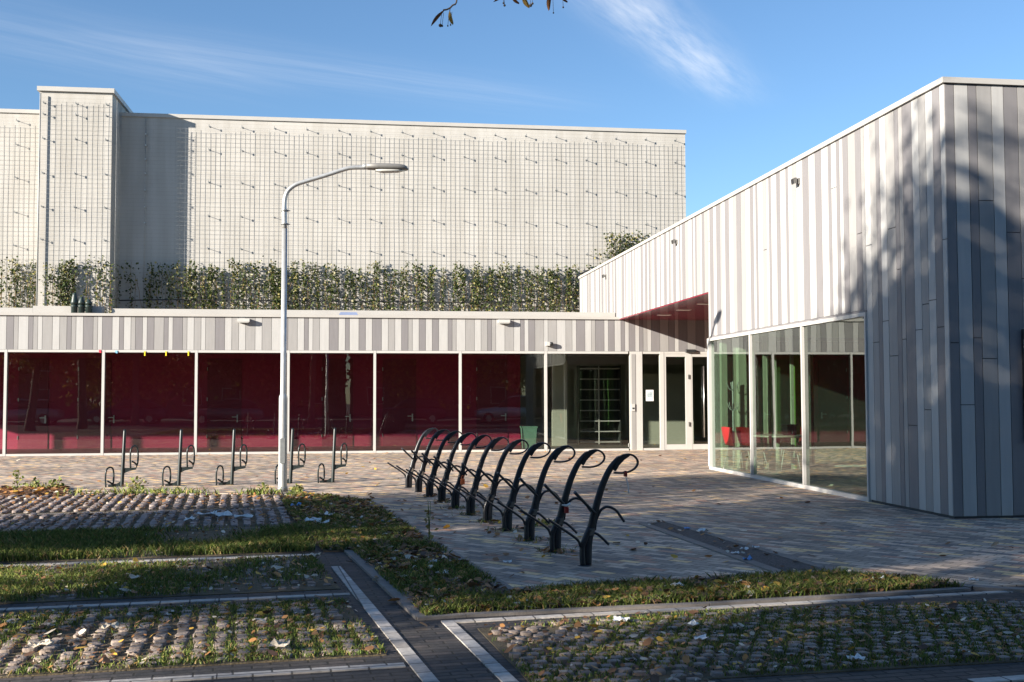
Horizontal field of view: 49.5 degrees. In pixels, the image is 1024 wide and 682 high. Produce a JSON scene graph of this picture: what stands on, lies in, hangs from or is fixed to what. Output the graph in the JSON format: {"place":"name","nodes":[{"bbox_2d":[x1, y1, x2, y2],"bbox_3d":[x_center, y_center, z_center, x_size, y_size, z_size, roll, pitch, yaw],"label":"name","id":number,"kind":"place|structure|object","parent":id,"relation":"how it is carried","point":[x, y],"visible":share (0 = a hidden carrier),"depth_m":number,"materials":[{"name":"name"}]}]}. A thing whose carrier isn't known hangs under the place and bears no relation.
{"place":"outdoors","nodes":[
{"label":"outdoors","id":0,"kind":"place"},
{"bbox_2d":[0,448,1023,586],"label":"paving","id":1,"kind":"structure","parent":0,"point":[877,537],"depth_m":14.37,"materials":[{"name":"brick"}]},
{"bbox_2d":[104,430,138,486],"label":"wheel stand","id":2,"kind":"object","parent":1,"relation":"on","point":[123,471],"visible":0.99,"depth_m":18.76,"materials":[{"name":"metal"}]},
{"bbox_2d":[162,429,194,485],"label":"wheel stand","id":3,"kind":"object","parent":1,"relation":"on","point":[178,481],"visible":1,"depth_m":18.92,"materials":[{"name":"metal"}]},
{"bbox_2d":[215,429,247,484],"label":"wheel stand","id":4,"kind":"object","parent":1,"relation":"on","point":[233,470],"visible":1,"depth_m":19.09,"materials":[{"name":"metal"}]},
{"bbox_2d":[274,428,305,483],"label":"wheel stand","id":5,"kind":"object","parent":1,"relation":"on","point":[292,467],"visible":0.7,"depth_m":19.37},
{"bbox_2d":[317,428,347,482],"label":"wheel stand","id":6,"kind":"object","parent":1,"relation":"on","point":[332,478],"visible":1,"depth_m":19.56,"materials":[{"name":"metal"}]},
{"bbox_2d":[277,163,407,491],"bbox_3d":[-2.728,-0.241,18.006,2.072,5.341,0.250,0,-3,-8],"label":"street lamp","id":7,"kind":"object","parent":1,"relation":"on","point":[283,398],"visible":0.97,"depth_m":17.86,"materials":[{"name":"metal"}]},
{"bbox_2d":[0,86,685,312],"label":"hall","id":8,"kind":"structure","parent":1,"relation":"on","point":[163,198],"depth_m":36.33,"materials":[{"name":"metal"}]},
{"bbox_2d":[0,119,38,304],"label":"wire trellis","id":9,"kind":"object","parent":8,"relation":"attached to","point":[28,175],"visible":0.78,"depth_m":34.92,"materials":[{"name":"metal"}]},
{"bbox_2d":[11,264,26,307],"bbox_3d":[-15.429,-1.367,34.732,0.453,2.199,0.402,1,-3,-22],"label":"climbing plant","id":10,"kind":"object","parent":9,"relation":"attached to","point":[20,297],"visible":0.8,"depth_m":34.74,"materials":[{"name":"green plant"}]},
{"bbox_2d":[23,263,35,307],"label":"climbing plant","id":11,"kind":"object","parent":9,"relation":"attached to","point":[28,290],"visible":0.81,"depth_m":34.76,"materials":[{"name":"green plant"}]},
{"bbox_2d":[36,93,121,308],"bbox_3d":[-13.307,-4.064,34.227,2.403,7.119,0.730,1,-3,-25],"label":"wire trellis","id":12,"kind":"object","parent":8,"relation":"attached to","point":[118,152],"visible":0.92,"depth_m":34.17,"materials":[{"name":"metal"}]},
{"bbox_2d":[61,259,77,305],"bbox_3d":[-13.517,-1.453,33.858,0.478,2.092,0.478,0,-3,-8],"label":"climbing plant","id":13,"kind":"object","parent":12,"relation":"attached to","point":[67,284],"visible":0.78,"depth_m":33.90,"materials":[{"name":"green plant"}]},
{"bbox_2d":[67,256,79,304],"bbox_3d":[-13.392,-1.516,33.872,0.354,2.197,0.363,-1,-3,14],"label":"climbing plant","id":14,"kind":"object","parent":12,"relation":"attached to","point":[73,278],"visible":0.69,"depth_m":33.90,"materials":[{"name":"green plant"}]},
{"bbox_2d":[119,269,590,302],"bbox_3d":[-4.771,-1.835,36.175,15.439,1.217,0.044,0,-3,-8],"label":"irrigation hose","id":15,"kind":"object","parent":8,"relation":"attached to","point":[355,301],"visible":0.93,"depth_m":36.08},
{"bbox_2d":[173,126,683,311],"bbox_3d":[-2.476,-3.680,36.738,16.845,6.551,0.194,0,-3,-8],"label":"wire trellis","id":16,"kind":"object","parent":8,"relation":"attached to","point":[404,184],"visible":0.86,"depth_m":36.62,"materials":[{"name":"metal"}]},
{"bbox_2d":[180,266,190,308],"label":"climbing plant","id":17,"kind":"object","parent":16,"relation":"attached to","point":[186,288],"visible":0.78,"depth_m":35.41,"materials":[{"name":"green plant"}]},
{"bbox_2d":[190,261,200,308],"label":"climbing plant","id":18,"kind":"object","parent":16,"relation":"attached to","point":[195,277],"visible":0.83,"depth_m":35.45,"materials":[{"name":"green plant"}]},
{"bbox_2d":[227,257,238,308],"bbox_3d":[-8.964,-1.518,35.584,0.415,2.349,0.468,0,-3,-8],"label":"climbing plant","id":19,"kind":"object","parent":16,"relation":"attached to","point":[233,288],"visible":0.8,"depth_m":35.61,"materials":[{"name":"green plant"}]},
{"bbox_2d":[238,261,249,309],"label":"climbing plant","id":20,"kind":"object","parent":16,"relation":"attached to","point":[245,280],"visible":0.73,"depth_m":35.65,"materials":[{"name":"green plant"}]},
{"bbox_2d":[245,261,255,309],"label":"climbing plant","id":21,"kind":"object","parent":16,"relation":"attached to","point":[251,284],"visible":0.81,"depth_m":35.70,"materials":[{"name":"green plant"}]},
{"bbox_2d":[253,255,264,309],"bbox_3d":[-8.145,-1.544,35.754,0.378,2.414,0.470,-2,-3,29],"label":"climbing plant","id":22,"kind":"object","parent":16,"relation":"attached to","point":[258,294],"visible":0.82,"depth_m":35.73,"materials":[{"name":"green plant"}]},
{"bbox_2d":[259,266,272,309],"bbox_3d":[-7.896,-1.360,35.739,0.441,2.098,0.452,2,-3,-31],"label":"climbing plant","id":23,"kind":"object","parent":16,"relation":"attached to","point":[267,284],"visible":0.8,"depth_m":35.74,"materials":[{"name":"green plant"}]},
{"bbox_2d":[289,260,298,309],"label":"climbing plant","id":24,"kind":"object","parent":16,"relation":"attached to","point":[294,294],"visible":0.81,"depth_m":35.88,"materials":[{"name":"green plant"}]},
{"bbox_2d":[298,259,308,309],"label":"climbing plant","id":25,"kind":"object","parent":16,"relation":"attached to","point":[304,284],"visible":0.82,"depth_m":35.91,"materials":[{"name":"green plant"}]},
{"bbox_2d":[311,262,322,309],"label":"climbing plant","id":26,"kind":"object","parent":16,"relation":"attached to","point":[317,296],"visible":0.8,"depth_m":35.95,"materials":[{"name":"green plant"}]},
{"bbox_2d":[326,264,337,309],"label":"climbing plant","id":27,"kind":"object","parent":16,"relation":"attached to","point":[331,289],"visible":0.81,"depth_m":36.02,"materials":[{"name":"green plant"}]},
{"bbox_2d":[348,271,357,309],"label":"climbing plant","id":28,"kind":"object","parent":16,"relation":"attached to","point":[353,283],"visible":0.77,"depth_m":36.11,"materials":[{"name":"green plant"}]},
{"bbox_2d":[370,261,381,310],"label":"climbing plant","id":29,"kind":"object","parent":16,"relation":"attached to","point":[372,300],"visible":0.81,"depth_m":36.23,"materials":[{"name":"green plant"}]},
{"bbox_2d":[381,266,391,310],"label":"climbing plant","id":30,"kind":"object","parent":16,"relation":"attached to","point":[387,292],"visible":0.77,"depth_m":36.28,"materials":[{"name":"green plant"}]},
{"bbox_2d":[446,260,460,310],"bbox_3d":[-1.889,-1.496,36.569,0.392,2.370,0.393,2,-4,-39],"label":"climbing plant","id":31,"kind":"object","parent":16,"relation":"attached to","point":[455,284],"visible":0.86,"depth_m":36.59,"materials":[{"name":"green plant"}]},
{"bbox_2d":[494,264,502,311],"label":"climbing plant","id":32,"kind":"object","parent":16,"relation":"attached to","point":[499,280],"visible":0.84,"depth_m":36.79,"materials":[{"name":"green plant"}]},
{"bbox_2d":[501,260,511,311],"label":"climbing plant","id":33,"kind":"object","parent":16,"relation":"attached to","point":[508,298],"visible":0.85,"depth_m":36.80,"materials":[{"name":"green plant"}]},
{"bbox_2d":[512,262,522,311],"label":"climbing plant","id":34,"kind":"object","parent":16,"relation":"attached to","point":[518,279],"visible":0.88,"depth_m":36.87,"materials":[{"name":"green plant"}]},
{"bbox_2d":[387,428,438,487],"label":"bicycle stand","id":35,"kind":"object","parent":1,"relation":"on","point":[408,478],"visible":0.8,"depth_m":18.42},
{"bbox_2d":[396,429,449,491],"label":"bicycle stand","id":36,"kind":"object","parent":1,"relation":"on","point":[418,482],"visible":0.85,"depth_m":17.57,"materials":[{"name":"metal"}]},
{"bbox_2d":[0,306,865,455],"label":"building","id":37,"kind":"structure","parent":1,"relation":"on","point":[363,381],"depth_m":32.41,"materials":[{"name":"metal"}]},
{"bbox_2d":[17,358,48,448],"bbox_3d":[-13.935,1.816,32.289,0.839,2.642,0.083,0,-3,-8],"label":"interior door","id":38,"kind":"structure","parent":37,"relation":"in","point":[33,393],"depth_m":32.31,"materials":[{"name":"metal"}]},
{"bbox_2d":[2,349,101,455],"bbox_3d":[-11.949,1.605,28.923,2.429,2.757,0.130,0,-3,-8],"label":"window","id":39,"kind":"structure","parent":37,"relation":"in","point":[6,352],"depth_m":28.76,"materials":[{"name":"white metal"}]},
{"bbox_2d":[77,358,114,447],"bbox_3d":[-12.188,1.824,32.529,1.048,2.642,0.083,0,-3,-8],"label":"interior door","id":40,"kind":"structure","parent":37,"relation":"in","point":[89,369],"depth_m":32.54,"materials":[{"name":"metal"}]},
{"bbox_2d":[100,350,194,454],"bbox_3d":[-9.574,1.615,29.250,2.366,2.757,0.130,0,-3,-8],"label":"window","id":41,"kind":"structure","parent":37,"relation":"in","point":[103,351],"depth_m":29.10,"materials":[{"name":"white metal"}]},
{"bbox_2d":[206,358,241,446],"bbox_3d":[-8.565,1.840,33.027,1.007,2.642,0.083,0,-3,-8],"label":"interior door","id":42,"kind":"structure","parent":37,"relation":"in","point":[224,375],"depth_m":33.05,"materials":[{"name":"metal"}]},
{"bbox_2d":[194,350,280,454],"bbox_3d":[-7.216,1.626,29.574,2.395,2.757,0.130,0,-3,-8],"label":"window","id":43,"kind":"structure","parent":37,"relation":"in","point":[196,351],"depth_m":29.42,"materials":[{"name":"white metal"}]},
{"bbox_2d":[287,350,372,453],"bbox_3d":[-4.891,1.636,29.893,2.298,2.757,0.130,0,-3,-8],"label":"window","id":44,"kind":"structure","parent":37,"relation":"in","point":[288,351],"depth_m":29.74,"materials":[{"name":"white metal"}]},
{"bbox_2d":[321,359,352,445],"bbox_3d":[-5.270,1.855,33.480,0.929,2.642,0.083,0,-3,-8],"label":"interior door","id":45,"kind":"structure","parent":37,"relation":"in","point":[337,374],"depth_m":33.50,"materials":[{"name":"metal"}]},
{"bbox_2d":[382,359,415,445],"bbox_3d":[-3.426,1.863,33.734,1.027,2.642,0.083,0,-3,-8],"label":"interior door","id":46,"kind":"structure","parent":37,"relation":"in","point":[399,375],"depth_m":33.75,"materials":[{"name":"metal"}]},
{"bbox_2d":[373,351,458,452],"bbox_3d":[-2.603,1.646,30.208,2.322,2.757,0.130,0,-3,-8],"label":"window","id":47,"kind":"structure","parent":37,"relation":"in","point":[374,352],"depth_m":30.03,"materials":[{"name":"white metal"}]},
{"bbox_2d":[476,359,507,444],"bbox_3d":[-0.615,1.875,34.120,0.964,2.642,0.083,0,-3,-8],"label":"interior door","id":48,"kind":"structure","parent":37,"relation":"in","point":[491,398],"depth_m":34.14,"materials":[{"name":"metal"}]},
{"bbox_2d":[459,351,544,451],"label":"window","id":49,"kind":"structure","parent":37,"relation":"in","point":[460,352],"depth_m":30.37,"materials":[{"name":"white metal"}]},
{"bbox_2d":[544,351,628,450],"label":"window","id":50,"kind":"structure","parent":37,"relation":"in","point":[545,352],"depth_m":30.72,"materials":[{"name":"white metal"}]},
{"bbox_2d":[577,365,620,444],"bbox_3d":[2.666,1.966,34.075,1.306,2.420,0.362,0,-3,-8],"label":"bookcase","id":51,"kind":"object","parent":37,"relation":"on","point":[598,404],"visible":1,"depth_m":34.21,"materials":[{"name":"metal"}]},
{"bbox_2d":[640,352,664,449],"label":"window","id":52,"kind":"structure","parent":37,"relation":"in","point":[661,354],"depth_m":31.05,"materials":[{"name":"white metal"}]},
{"bbox_2d":[664,354,691,449],"bbox_3d":[4.658,1.704,31.169,0.788,2.682,0.100,0,-3,-8],"label":"door","id":53,"kind":"structure","parent":37,"relation":"in","point":[688,378],"depth_m":31.16,"materials":[{"name":"white metal"}]},
{"bbox_2d":[691,354,720,449],"bbox_3d":[5.484,1.706,31.264,0.861,2.682,0.137,0,-3,-8],"label":"door","id":54,"kind":"structure","parent":37,"relation":"in","point":[716,356],"depth_m":31.28,"materials":[{"name":"white metal"}]},
{"bbox_2d":[406,431,462,496],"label":"bicycle stand","id":55,"kind":"object","parent":1,"relation":"on","point":[429,485],"visible":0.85,"depth_m":16.72,"materials":[{"name":"metal"}]},
{"bbox_2d":[368,501,511,590],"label":"kerb","id":56,"kind":"structure","parent":1,"relation":"on","point":[475,565],"depth_m":10.18,"materials":[{"name":"concrete"}]},
{"bbox_2d":[417,433,476,502],"bbox_3d":[-0.937,1.813,15.883,0.882,0.998,0.165,1,-3,-22],"label":"bicycle stand","id":57,"kind":"object","parent":1,"relation":"on","point":[441,490],"visible":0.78,"depth_m":15.87,"materials":[{"name":"metal"}]},
{"bbox_2d":[429,434,491,508],"bbox_3d":[-0.700,1.769,15.031,0.882,0.998,0.165,1,-3,-24],"label":"bicycle stand","id":58,"kind":"object","parent":1,"relation":"on","point":[455,497],"visible":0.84,"depth_m":15.01,"materials":[{"name":"metal"}]},
{"bbox_2d":[443,437,508,514],"bbox_3d":[-0.463,1.726,14.178,0.882,0.998,0.165,1,-3,-23],"label":"bicycle stand","id":59,"kind":"object","parent":1,"relation":"on","point":[470,501],"visible":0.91,"depth_m":14.16,"materials":[{"name":"metal"}]},
{"bbox_2d":[458,439,528,522],"bbox_3d":[-0.226,1.682,13.324,0.882,0.998,0.165,1,-3,-22],"label":"bicycle stand","id":60,"kind":"object","parent":1,"relation":"on","point":[487,509],"visible":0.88,"depth_m":13.31,"materials":[{"name":"metal"}]},
{"bbox_2d":[0,445,1023,681],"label":"fallen leaves","id":61,"kind":"object","parent":1,"relation":"on","point":[5,490],"visible":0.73,"depth_m":8.57,"materials":[{"name":"plant"}]},
{"bbox_2d":[476,442,550,531],"bbox_3d":[0.011,1.639,12.471,0.882,0.998,0.165,1,-3,-22],"label":"bicycle stand","id":62,"kind":"object","parent":1,"relation":"on","point":[506,514],"visible":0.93,"depth_m":12.46,"materials":[{"name":"metal"}]},
{"bbox_2d":[520,426,537,448],"bbox_3d":[0.478,2.745,31.643,0.460,0.630,0.400,0,-3,-8],"label":"waste bin","id":63,"kind":"object","parent":1,"relation":"on","point":[528,434],"visible":0.93,"depth_m":31.47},
{"bbox_2d":[496,445,575,541],"bbox_3d":[0.247,1.595,11.620,0.882,0.998,0.165,1,-3,-24],"label":"bicycle stand","id":64,"kind":"object","parent":1,"relation":"on","point":[529,526],"visible":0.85,"depth_m":11.61,"materials":[{"name":"metal"}]},
{"bbox_2d":[519,449,605,552],"bbox_3d":[0.484,1.552,10.765,0.882,0.998,0.165,1,-3,-21],"label":"bicycle stand","id":65,"kind":"object","parent":1,"relation":"on","point":[555,532],"visible":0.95,"depth_m":10.75,"materials":[{"name":"metal"}]},
{"bbox_2d":[548,453,638,566],"bbox_3d":[0.721,1.509,9.915,0.882,0.998,0.165,1,-3,-24],"label":"bicycle stand","id":66,"kind":"object","parent":1,"relation":"on","point":[585,549],"visible":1,"depth_m":9.90,"materials":[{"name":"metal"}]},
{"bbox_2d":[506,569,837,590],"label":"kerb","id":67,"kind":"structure","parent":1,"relation":"on","point":[522,587],"depth_m":9.02,"materials":[{"name":"concrete"}]},
{"bbox_2d":[638,523,780,571],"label":"kerb","id":68,"kind":"structure","parent":1,"relation":"on","point":[723,552],"depth_m":10.86,"materials":[{"name":"concrete"}]},
{"bbox_2d":[665,521,836,569],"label":"kerb","id":69,"kind":"structure","parent":1,"relation":"on","point":[760,548],"depth_m":10.86,"materials":[{"name":"concrete"}]},
{"bbox_2d":[578,77,1023,518],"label":"striped building","id":70,"kind":"structure","parent":1,"relation":"on","point":[891,237],"depth_m":15.18,"materials":[{"name":"metal"}]},
{"bbox_2d":[707,335,756,477],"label":"window","id":71,"kind":"structure","parent":70,"relation":"in","point":[710,344],"depth_m":22.84,"materials":[{"name":"white metal"}]},
{"bbox_2d":[726,381,743,470],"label":"coat stand","id":72,"kind":"object","parent":70,"relation":"on","point":[733,419],"visible":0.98,"depth_m":22.30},
{"bbox_2d":[721,427,749,469],"bbox_3d":[4.447,2.138,22.026,0.542,0.878,0.444,1,-3,-16],"label":"chair","id":73,"kind":"object","parent":70,"relation":"on","point":[727,433],"visible":0.94,"depth_m":21.90,"materials":[{"name":"red plastic"}]},
{"bbox_2d":[736,427,768,470],"bbox_3d":[4.744,2.137,22.011,0.542,0.878,0.444,1,-3,-25],"label":"chair","id":74,"kind":"object","parent":70,"relation":"on","point":[743,434],"visible":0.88,"depth_m":21.91,"materials":[{"name":"red plastic"}]},
{"bbox_2d":[716,338,814,467],"bbox_3d":[5.226,0.825,23.098,2.146,3.644,0.105,0,-3,-8],"label":"window","id":75,"kind":"structure","parent":70,"relation":"in","point":[810,340],"depth_m":23.17,"materials":[{"name":"white metal"}]},
{"bbox_2d":[753,434,801,474],"bbox_3d":[5.073,2.159,21.157,0.960,0.740,0.960,0,-3,-8],"label":"table","id":76,"kind":"object","parent":70,"relation":"on","point":[778,455],"visible":0.91,"depth_m":21.10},
{"bbox_2d":[781,424,797,434],"bbox_3d":[5.241,1.675,20.977,0.220,0.208,0.310,0,-3,-8],"label":"black box","id":77,"kind":"object","parent":76,"relation":"on","point":[789,429],"visible":1,"depth_m":20.86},
{"bbox_2d":[751,326,808,488],"bbox_3d":[4.617,1.133,19.303,0.112,2.650,2.450,0,-3,-8],"label":"window","id":78,"kind":"structure","parent":70,"relation":"in","point":[795,484],"depth_m":18.12,"materials":[{"name":"white metal"}]},
{"bbox_2d":[781,427,806,471],"bbox_3d":[5.500,2.123,21.764,0.542,0.878,0.444,0,-3,6],"label":"chair","id":79,"kind":"object","parent":70,"relation":"on","point":[797,449],"visible":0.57,"depth_m":21.85,"materials":[{"name":"white plastic"}]},
{"bbox_2d":[804,316,871,501],"bbox_3d":[4.941,1.015,16.952,0.112,2.650,2.340,0,-3,-8],"label":"window","id":80,"kind":"structure","parent":70,"relation":"in","point":[867,498],"depth_m":15.83,"materials":[{"name":"white metal"}]},
{"bbox_2d":[813,338,866,466],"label":"window","id":81,"kind":"structure","parent":70,"relation":"in","point":[814,339],"depth_m":23.28,"materials":[{"name":"white metal"}]},
{"bbox_2d":[0,493,1023,681],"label":"road","id":82,"kind":"structure","parent":0,"point":[441,650],"depth_m":6.45,"materials":[{"name":"brick"}]},
{"bbox_2d":[0,494,285,514],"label":"parking bay","id":83,"kind":"object","parent":82,"relation":"on","point":[170,506],"visible":0.11,"depth_m":15.70,"materials":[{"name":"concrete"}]},
{"bbox_2d":[0,492,282,513],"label":"bay stones","id":84,"kind":"object","parent":83,"relation":"on","point":[139,496],"visible":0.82,"depth_m":15.75,"materials":[{"name":"stone"}]},
{"bbox_2d":[0,508,293,530],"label":"parking bay","id":85,"kind":"object","parent":82,"relation":"on","point":[240,521],"depth_m":13.61,"materials":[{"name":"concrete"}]},
{"bbox_2d":[0,507,290,531],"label":"bay stones","id":86,"kind":"object","parent":85,"relation":"on","point":[143,518],"visible":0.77,"depth_m":13.54,"materials":[{"name":"stone"}]},
{"bbox_2d":[0,528,314,562],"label":"parking bay","id":87,"kind":"object","parent":82,"relation":"on","point":[206,533],"visible":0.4,"depth_m":10.83,"materials":[{"name":"soil"}]},
{"bbox_2d":[3,554,320,566],"bbox_3d":[-8.007,1.993,9.131,12.706,0.016,0.085,1,-3,-14],"label":"painted line","id":88,"kind":"object","parent":82,"relation":"on","point":[155,560],"visible":0.49,"depth_m":10.33,"materials":[{"name":"white paint"}]},
{"bbox_2d":[0,558,340,603],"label":"parking bay","id":89,"kind":"object","parent":82,"relation":"on","point":[256,588],"visible":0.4,"depth_m":8.80,"materials":[{"name":"soil"}]},
{"bbox_2d":[0,559,330,598],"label":"bay stones","id":90,"kind":"object","parent":89,"relation":"on","point":[310,581],"visible":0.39,"depth_m":8.99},
{"bbox_2d":[0,593,349,610],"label":"painted line","id":91,"kind":"object","parent":82,"relation":"on","point":[171,601],"visible":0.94,"depth_m":8.20,"materials":[{"name":"paint"}]},
{"bbox_2d":[0,600,385,677],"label":"parking bay","id":92,"kind":"object","parent":82,"relation":"on","point":[71,632],"visible":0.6,"depth_m":6.70,"materials":[{"name":"stone"}]},
{"bbox_2d":[0,600,378,673],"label":"bay stones","id":93,"kind":"object","parent":92,"relation":"on","point":[47,652],"visible":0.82,"depth_m":6.91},
{"bbox_2d":[87,662,405,681],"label":"painted line","id":94,"kind":"object","parent":82,"relation":"on","point":[276,672],"visible":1,"depth_m":6.06,"materials":[{"name":"white paint"}]},
{"bbox_2d":[331,566,439,681],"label":"painted line","id":95,"kind":"object","parent":82,"relation":"on","point":[420,669],"visible":1,"depth_m":7.13,"materials":[{"name":"white paint"}]},
{"bbox_2d":[344,549,432,619],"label":"kerb","id":96,"kind":"structure","parent":82,"relation":"on","point":[403,602],"depth_m":8.74,"materials":[{"name":"concrete"}]},
{"bbox_2d":[441,620,518,681],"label":"painted line","id":97,"kind":"object","parent":82,"relation":"on","point":[500,672],"visible":1,"depth_m":6.53,"materials":[{"name":"paint"}]},
{"bbox_2d":[417,587,970,620],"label":"kerb","id":98,"kind":"structure","parent":82,"relation":"on","point":[672,605],"depth_m":7.99,"materials":[{"name":"concrete"}]},
{"bbox_2d":[453,591,1012,622],"bbox_3d":[1.721,1.911,8.004,4.366,0.017,0.080,1,-3,-15],"label":"painted line","id":99,"kind":"object","parent":82,"relation":"on","point":[720,606],"visible":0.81,"depth_m":7.95,"materials":[{"name":"white paint"}]},
{"bbox_2d":[478,603,1023,681],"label":"parking bay","id":100,"kind":"object","parent":82,"relation":"on","point":[500,646],"visible":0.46,"depth_m":6.34,"materials":[{"name":"stone"}]},
{"bbox_2d":[492,601,1023,681],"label":"bay stones","id":101,"kind":"object","parent":100,"relation":"on","point":[517,652],"visible":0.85,"depth_m":6.71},
{"bbox_2d":[950,582,1023,592],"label":"kerb","id":102,"kind":"structure","parent":82,"relation":"on","point":[996,588],"depth_m":8.60,"materials":[{"name":"concrete"}]},
{"bbox_2d":[966,675,1023,681],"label":"painted line","id":103,"kind":"object","parent":82,"relation":"on","point":[1015,678],"visible":1,"depth_m":5.89,"materials":[{"name":"white paint"}]},
{"bbox_2d":[0,0,1023,216],"label":"sky","id":104,"kind":"structure","parent":0,"point":[753,86],"materials":[{"name":"blue"}]},
{"bbox_2d":[0,482,1023,681],"bbox_3d":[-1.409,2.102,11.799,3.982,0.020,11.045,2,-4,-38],"label":"verge","id":105,"kind":"structure","parent":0,"point":[383,564],"depth_m":8.53,"materials":[{"name":"plant"}]},
{"bbox_2d":[315,497,350,518],"bbox_3d":[-2.163,2.052,13.473,0.471,0.322,0.698,-1,-3,17],"label":"weed","id":106,"kind":"object","parent":105,"relation":"on","point":[326,505],"visible":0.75,"depth_m":13.43,"materials":[{"name":"green plant"}]},
{"bbox_2d":[649,522,821,570],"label":"path","id":107,"kind":"structure","parent":0,"point":[777,562],"depth_m":10.71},
{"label":"ground","id":108,"kind":"structure","parent":0,"visible":0},
{"bbox_2d":[431,0,567,26],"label":"tree","id":109,"kind":"object","parent":108,"relation":"on","point":[525,3],"visible":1,"depth_m":7.88,"materials":[{"name":"green plant"}]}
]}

